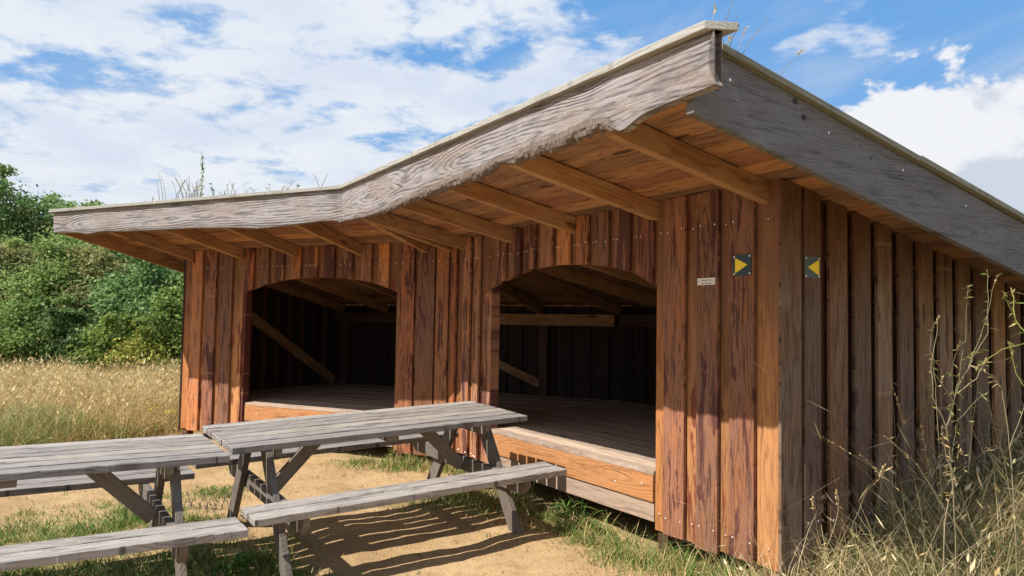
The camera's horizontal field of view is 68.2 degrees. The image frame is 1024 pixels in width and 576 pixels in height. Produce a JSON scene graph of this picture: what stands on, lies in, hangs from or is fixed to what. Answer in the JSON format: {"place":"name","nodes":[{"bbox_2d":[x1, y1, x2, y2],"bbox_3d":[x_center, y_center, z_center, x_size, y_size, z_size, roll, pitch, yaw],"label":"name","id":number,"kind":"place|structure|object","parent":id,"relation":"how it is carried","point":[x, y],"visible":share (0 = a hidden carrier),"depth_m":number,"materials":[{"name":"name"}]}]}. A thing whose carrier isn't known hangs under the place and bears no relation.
{"place":"outdoors","nodes":[
{"label":"outdoors","id":0,"kind":"place"},
{"bbox_2d":[0,308,198,446],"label":"dry meadow grass","id":1,"kind":"structure","parent":0,"point":[41,382],"depth_m":12.01,"materials":[{"name":"beige plant"}]},
{"bbox_2d":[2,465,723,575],"bbox_3d":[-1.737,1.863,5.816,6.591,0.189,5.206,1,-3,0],"label":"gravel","id":2,"kind":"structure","parent":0,"point":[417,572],"depth_m":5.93,"materials":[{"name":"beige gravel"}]},
{"bbox_2d":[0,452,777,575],"bbox_3d":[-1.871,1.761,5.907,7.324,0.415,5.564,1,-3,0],"label":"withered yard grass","id":3,"kind":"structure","parent":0,"point":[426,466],"depth_m":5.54,"materials":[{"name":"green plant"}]},
{"bbox_2d":[0,450,794,575],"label":"short green grass","id":4,"kind":"structure","parent":0,"point":[156,567],"depth_m":5.54,"materials":[{"name":"green plant"}]},
{"bbox_2d":[0,429,875,575],"bbox_3d":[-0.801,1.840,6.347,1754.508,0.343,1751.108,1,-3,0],"label":"ground","id":5,"kind":"structure","parent":0,"point":[358,545],"depth_m":5.83,"materials":[{"name":"soil"}]},
{"bbox_2d":[0,237,60,355],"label":"tree","id":6,"kind":"object","parent":5,"relation":"on","point":[17,254],"visible":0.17,"depth_m":21.53,"materials":[{"name":"green plant"}]},
{"bbox_2d":[0,163,61,265],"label":"tree","id":7,"kind":"object","parent":5,"relation":"on","point":[4,173],"visible":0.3,"depth_m":24.46,"materials":[{"name":"green plant"}]},
{"bbox_2d":[4,203,61,240],"bbox_3d":[-15.685,-0.063,26.023,4.798,5.924,4.660,0,-3,20],"label":"tree","id":8,"kind":"object","parent":5,"relation":"on","point":[39,222],"visible":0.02,"depth_m":24.86,"materials":[{"name":"green plant"}]},
{"bbox_2d":[0,289,75,368],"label":"shrub","id":9,"kind":"object","parent":5,"relation":"on","point":[19,318],"visible":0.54,"depth_m":19.04,"materials":[{"name":"green plant"}]},
{"bbox_2d":[0,174,79,261],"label":"tree","id":10,"kind":"object","parent":5,"relation":"on","point":[49,199],"visible":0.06,"depth_m":25.14,"materials":[{"name":"green plant"}]},
{"bbox_2d":[0,235,118,361],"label":"tree","id":11,"kind":"object","parent":5,"relation":"on","point":[38,278],"visible":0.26,"depth_m":20.42,"materials":[{"name":"green plant"}]},
{"bbox_2d":[18,306,108,369],"bbox_3d":[-11.106,1.476,19.524,2.922,1.982,3.009,1,-3,0],"label":"shrub","id":12,"kind":"object","parent":5,"relation":"on","point":[59,323],"visible":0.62,"depth_m":18.76,"materials":[{"name":"green plant"}]},
{"bbox_2d":[21,199,136,269],"bbox_3d":[-13.616,-0.042,24.061,5.141,5.377,5.041,2,-3,-26],"label":"tree","id":13,"kind":"object","parent":5,"relation":"on","point":[68,240],"visible":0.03,"depth_m":23.08,"materials":[{"name":"green plant"}]},
{"bbox_2d":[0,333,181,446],"bbox_3d":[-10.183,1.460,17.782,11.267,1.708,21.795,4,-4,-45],"label":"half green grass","id":14,"kind":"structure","parent":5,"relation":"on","point":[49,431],"depth_m":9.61,"materials":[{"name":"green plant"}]},
{"bbox_2d":[37,243,152,332],"bbox_3d":[-11.241,0.668,21.215,4.345,3.861,4.191,1,-3,0],"label":"tree","id":15,"kind":"object","parent":5,"relation":"on","point":[89,257],"visible":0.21,"depth_m":20.58,"materials":[{"name":"green plant"}]},
{"bbox_2d":[45,244,148,270],"bbox_3d":[-12.633,0.049,24.526,5.141,5.267,5.549,1,-3,0],"label":"tree","id":16,"kind":"object","parent":5,"relation":"on","point":[119,260],"visible":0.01,"depth_m":23.79,"materials":[{"name":"green plant"}]},
{"bbox_2d":[54,310,149,371],"bbox_3d":[-10.072,1.625,19.061,2.429,2.172,2.502,1,-3,0],"label":"shrub","id":17,"kind":"object","parent":5,"relation":"on","point":[102,337],"visible":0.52,"depth_m":18.45,"materials":[{"name":"green plant"}]},
{"bbox_2d":[0,434,247,575],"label":"picnic table","id":18,"kind":"object","parent":5,"relation":"on","point":[114,468],"visible":0.98,"depth_m":4.54,"materials":[{"name":"grey wood"}]},
{"bbox_2d":[69,252,183,333],"bbox_3d":[-9.929,0.598,20.953,4.482,3.913,4.291,1,-3,0],"label":"tree","id":19,"kind":"object","parent":5,"relation":"on","point":[119,295],"visible":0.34,"depth_m":19.97,"materials":[{"name":"green plant"}]},
{"bbox_2d":[91,324,181,374],"bbox_3d":[-8.953,1.703,18.690,2.421,1.866,2.464,1,-3,0],"label":"shrub","id":20,"kind":"object","parent":5,"relation":"on","point":[136,342],"visible":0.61,"depth_m":18.13,"materials":[{"name":"green plant"}]},
{"bbox_2d":[122,284,182,369],"bbox_3d":[-8.409,1.200,19.177,2.750,2.653,2.397,2,-3,-26],"label":"shrub","id":21,"kind":"object","parent":5,"relation":"on","point":[160,316],"visible":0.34,"depth_m":18.61,"materials":[{"name":"green plant"}]},
{"bbox_2d":[123,269,183,322],"bbox_3d":[-8.757,0.927,20.728,3.834,3.472,4.053,3,-4,-41],"label":"tree","id":22,"kind":"object","parent":5,"relation":"on","point":[170,284],"visible":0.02,"depth_m":19.98,"materials":[{"name":"green plant"}]},
{"bbox_2d":[148,406,176,424],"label":"flowering weed","id":23,"kind":"object","parent":5,"relation":"on","point":[164,413],"visible":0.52,"depth_m":10.68,"materials":[{"name":"yellow plant"}]},
{"bbox_2d":[183,490,230,511],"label":"seeding weed","id":24,"kind":"object","parent":5,"relation":"on","point":[206,506],"visible":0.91,"depth_m":6.38,"materials":[{"name":"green plant"}]},
{"bbox_2d":[228,551,256,575],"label":"leafy weed","id":25,"kind":"object","parent":5,"relation":"on","point":[241,558],"visible":1,"depth_m":4.92,"materials":[{"name":"green plant"}]},
{"bbox_2d":[192,401,566,575],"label":"picnic table","id":26,"kind":"object","parent":5,"relation":"on","point":[431,430],"visible":0.92,"depth_m":5.57,"materials":[{"name":"grey wood"}]},
{"bbox_2d":[386,448,408,459],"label":"grass clump","id":27,"kind":"object","parent":5,"relation":"on","point":[394,453],"visible":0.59,"depth_m":8.49,"materials":[{"name":"green plant"}]},
{"bbox_2d":[49,20,1023,575],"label":"timber shelter","id":28,"kind":"object","parent":5,"relation":"on","point":[545,260],"visible":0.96,"depth_m":5.41,"materials":[{"name":"brown wood"}]},
{"bbox_2d":[157,173,204,199],"bbox_3d":[-3.759,-1.091,8.531,0.528,0.401,0.195,1,-3,0],"label":"grass tuft","id":29,"kind":"object","parent":28,"relation":"on","point":[194,190],"visible":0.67,"depth_m":8.52,"materials":[{"name":"grey plant"}]},
{"bbox_2d":[192,182,201,196],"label":"grass tuft","id":30,"kind":"object","parent":28,"relation":"on","point":[197,189],"visible":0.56,"depth_m":8.43,"materials":[{"name":"grey plant"}]},
{"bbox_2d":[200,154,203,196],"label":"roof herb","id":31,"kind":"object","parent":28,"relation":"on","point":[202,169],"visible":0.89,"depth_m":8.39,"materials":[{"name":"green plant"}]},
{"bbox_2d":[697,278,714,284],"bbox_3d":[1.295,-0.044,5.044,0.006,0.046,0.158,3,-3,-32],"label":"name plate","id":32,"kind":"object","parent":28,"relation":"attached to","point":[705,281],"visible":1,"depth_m":5.04,"materials":[{"name":"grey"}]},
{"bbox_2d":[712,0,732,40],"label":"grass tuft","id":33,"kind":"object","parent":28,"relation":"on","point":[714,10],"visible":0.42,"depth_m":3.62,"materials":[{"name":"beige plant"}]},
{"bbox_2d":[724,25,738,56],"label":"grass tuft","id":34,"kind":"object","parent":28,"relation":"on","point":[729,38],"visible":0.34,"depth_m":3.46,"materials":[{"name":"beige plant"}]},
{"bbox_2d":[733,254,751,275],"bbox_3d":[1.456,-0.145,4.789,0.008,0.134,0.148,3,-3,-32],"label":"arrow sign","id":35,"kind":"object","parent":28,"relation":"attached to","point":[742,264],"visible":1,"depth_m":4.79,"materials":[{"name":"yellow metal"}]},
{"bbox_2d":[726,13,765,52],"bbox_3d":[1.118,-1.161,3.672,0.229,0.319,0.110,1,-3,0],"label":"grass tuft","id":36,"kind":"object","parent":28,"relation":"on","point":[744,33],"visible":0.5,"depth_m":3.67,"materials":[{"name":"beige plant"}]},
{"bbox_2d":[804,256,819,278],"bbox_3d":[1.863,-0.128,4.681,0.148,0.134,0.008,3,-3,-32],"label":"arrow sign","id":37,"kind":"object","parent":28,"relation":"attached to","point":[811,267],"visible":1,"depth_m":4.68,"materials":[{"name":"yellow metal"}]},
{"bbox_2d":[541,499,599,524],"bbox_3d":[0.474,1.828,6.084,0.425,0.228,0.512,4,-4,-45],"label":"grass clump","id":38,"kind":"object","parent":5,"relation":"on","point":[562,513],"visible":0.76,"depth_m":6.08,"materials":[{"name":"green plant"}]},
{"bbox_2d":[566,508,608,537],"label":"grass clump","id":39,"kind":"object","parent":5,"relation":"on","point":[583,514],"visible":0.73,"depth_m":5.83,"materials":[{"name":"green plant"}]},
{"bbox_2d":[810,490,842,566],"bbox_3d":[1.579,1.431,3.820,0.227,0.806,0.066,2,-3,-19],"label":"tall weed","id":40,"kind":"object","parent":5,"relation":"on","point":[834,525],"visible":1,"depth_m":3.81,"materials":[{"name":"beige plant"}]},
{"bbox_2d":[650,314,1023,575],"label":"tall grass","id":41,"kind":"structure","parent":5,"relation":"on","point":[984,521],"depth_m":4.59,"materials":[{"name":"beige plant"}]},
{"bbox_2d":[848,464,891,575],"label":"tall weed","id":42,"kind":"object","parent":5,"relation":"on","point":[860,506],"visible":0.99,"depth_m":3.89,"materials":[{"name":"beige plant"}]},
{"bbox_2d":[821,436,940,575],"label":"tall weed","id":43,"kind":"object","parent":5,"relation":"on","point":[897,489],"visible":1,"depth_m":3.91,"materials":[{"name":"beige plant"}]},
{"bbox_2d":[891,382,906,575],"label":"tall weed","id":44,"kind":"object","parent":5,"relation":"on","point":[900,479],"visible":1,"depth_m":4.17,"materials":[{"name":"beige plant"}]},
{"bbox_2d":[893,388,930,575],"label":"tall weed","id":45,"kind":"object","parent":5,"relation":"on","point":[921,426],"visible":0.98,"depth_m":4.06,"materials":[{"name":"beige plant"}]},
{"bbox_2d":[883,435,972,575],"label":"tall weed","id":46,"kind":"object","parent":5,"relation":"on","point":[941,491],"visible":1,"depth_m":3.90,"materials":[{"name":"beige plant"}]},
{"bbox_2d":[925,426,967,575],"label":"tall weed","id":47,"kind":"object","parent":5,"relation":"on","point":[948,500],"visible":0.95,"depth_m":4.03,"materials":[{"name":"beige plant"}]},
{"bbox_2d":[929,316,984,575],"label":"tall weed","id":48,"kind":"object","parent":5,"relation":"on","point":[942,442],"visible":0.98,"depth_m":4.10,"materials":[{"name":"beige plant"}]},
{"bbox_2d":[928,269,1001,575],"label":"tall weed","id":49,"kind":"object","parent":5,"relation":"on","point":[956,392],"visible":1,"depth_m":4.02,"materials":[{"name":"green plant"}]},
{"bbox_2d":[971,365,1023,575],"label":"tall weed","id":50,"kind":"object","parent":5,"relation":"on","point":[1012,461],"visible":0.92,"depth_m":3.97,"materials":[{"name":"beige plant"}]},
{"bbox_2d":[975,288,1023,385],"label":"tall weed","id":51,"kind":"object","parent":5,"relation":"on","point":[1013,324],"visible":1,"depth_m":3.74,"materials":[{"name":"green plant"}]},
{"bbox_2d":[0,0,1023,214],"label":"sky","id":52,"kind":"structure","parent":0,"point":[100,99],"materials":[{"name":"blue"}]}
]}

